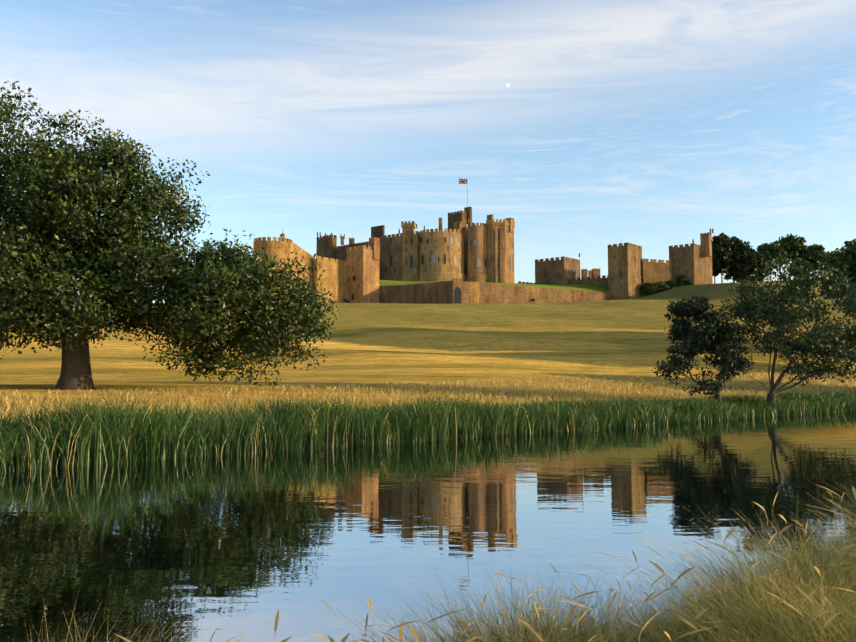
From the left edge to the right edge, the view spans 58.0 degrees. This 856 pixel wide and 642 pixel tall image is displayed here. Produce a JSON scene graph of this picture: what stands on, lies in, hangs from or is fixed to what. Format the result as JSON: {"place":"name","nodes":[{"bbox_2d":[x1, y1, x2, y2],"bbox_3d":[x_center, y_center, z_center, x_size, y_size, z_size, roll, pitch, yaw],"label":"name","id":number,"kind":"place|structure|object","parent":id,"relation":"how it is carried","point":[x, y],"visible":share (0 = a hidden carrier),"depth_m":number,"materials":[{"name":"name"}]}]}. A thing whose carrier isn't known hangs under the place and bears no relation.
{"place":"outdoors","nodes":[
{"label":"outdoors","id":0,"kind":"place"},
{"bbox_2d":[0,411,855,641],"bbox_3d":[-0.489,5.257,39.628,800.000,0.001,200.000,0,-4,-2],"label":"river water","id":1,"kind":"structure","parent":0,"point":[251,545],"depth_m":13.13,"materials":[{"name":"blue liquid"}]},
{"bbox_2d":[0,281,855,465],"bbox_3d":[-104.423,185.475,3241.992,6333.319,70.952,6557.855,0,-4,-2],"label":"ground","id":2,"kind":"structure","parent":0,"point":[382,343],"depth_m":103.11,"materials":[{"name":"yellow plant"}]},
{"bbox_2d":[0,81,338,389],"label":"oak tree","id":3,"kind":"object","parent":2,"relation":"on","point":[55,237],"visible":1,"depth_m":43.01,"materials":[{"name":"green plant"}]},
{"bbox_2d":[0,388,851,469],"bbox_3d":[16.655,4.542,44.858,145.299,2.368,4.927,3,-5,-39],"label":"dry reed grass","id":4,"kind":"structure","parent":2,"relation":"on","point":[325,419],"depth_m":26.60,"materials":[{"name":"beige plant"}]},
{"bbox_2d":[0,389,855,472],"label":"reed grass","id":5,"kind":"structure","parent":2,"relation":"on","point":[403,420],"depth_m":26.95,"materials":[{"name":"green plant"}]},
{"bbox_2d":[0,478,855,641],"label":"bank grass","id":6,"kind":"structure","parent":2,"relation":"on","point":[600,626],"depth_m":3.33,"materials":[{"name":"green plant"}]},
{"bbox_2d":[0,367,855,426],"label":"meadow grass","id":7,"kind":"structure","parent":2,"relation":"on","point":[663,392],"depth_m":49.64,"materials":[{"name":"yellow plant"}]},
{"bbox_2d":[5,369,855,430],"bbox_3d":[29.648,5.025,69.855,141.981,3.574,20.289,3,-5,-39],"label":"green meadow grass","id":8,"kind":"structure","parent":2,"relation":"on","point":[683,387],"depth_m":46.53,"materials":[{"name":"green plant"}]},
{"bbox_2d":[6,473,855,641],"bbox_3d":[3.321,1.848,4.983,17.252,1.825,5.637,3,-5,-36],"label":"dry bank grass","id":9,"kind":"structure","parent":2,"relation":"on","point":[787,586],"depth_m":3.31,"materials":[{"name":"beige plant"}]},
{"bbox_2d":[253,207,713,303],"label":"castle","id":10,"kind":"structure","parent":2,"relation":"on","point":[344,266],"depth_m":298.52,"materials":[{"name":"stone"}]},
{"bbox_2d":[459,178,466,183],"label":"union flag","id":11,"kind":"object","parent":10,"relation":"attached to","point":[462,181],"visible":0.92,"depth_m":330.27,"materials":[{"name":"multicoloured fabric"}]},
{"bbox_2d":[264,230,709,303],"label":"windows","id":12,"kind":"structure","parent":10,"relation":"in","point":[457,295],"depth_m":299.42,"materials":[{"name":"black glass"}]},
{"bbox_2d":[379,280,608,292],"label":"lawn mound","id":13,"kind":"object","parent":2,"relation":"on","point":[596,287],"visible":0.65,"depth_m":295.39,"materials":[{"name":"green plant"}]},
{"bbox_2d":[343,274,696,302],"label":"bushes","id":14,"kind":"object","parent":2,"relation":"on","point":[650,288],"depth_m":300.73,"materials":[{"name":"green plant"}]},
{"bbox_2d":[712,232,765,281],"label":"broadleaf trees","id":15,"kind":"object","parent":2,"relation":"on","point":[736,257],"visible":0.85,"depth_m":335.68,"materials":[{"name":"green plant"}]},
{"bbox_2d":[714,261,790,283],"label":"tree trunks","id":16,"kind":"object","parent":2,"relation":"on","point":[733,282],"visible":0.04,"depth_m":336.36,"materials":[{"name":"brown plant"}]},
{"bbox_2d":[652,255,855,411],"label":"trees","id":17,"kind":"object","parent":2,"relation":"on","point":[781,320],"depth_m":46.58,"materials":[{"name":"green plant"}]},
{"bbox_2d":[756,233,844,277],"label":"park trees","id":18,"kind":"object","parent":2,"relation":"on","point":[791,246],"visible":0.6,"depth_m":353.97,"materials":[{"name":"green plant"}]},
{"bbox_2d":[821,238,855,314],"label":"shadow tree","id":19,"kind":"object","parent":2,"relation":"on","point":[846,260],"visible":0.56,"depth_m":128.38,"materials":[{"name":"green plant"}]},
{"bbox_2d":[0,0,855,302],"label":"sky","id":20,"kind":"structure","parent":0,"point":[655,126],"materials":[{"name":"blue"}]},
{"bbox_2d":[414,237,503,272],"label":"windows","id":21,"kind":"structure","parent":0,"point":[478,260],"depth_m":298.85,"materials":[{"name":"grey glass"}]}
]}

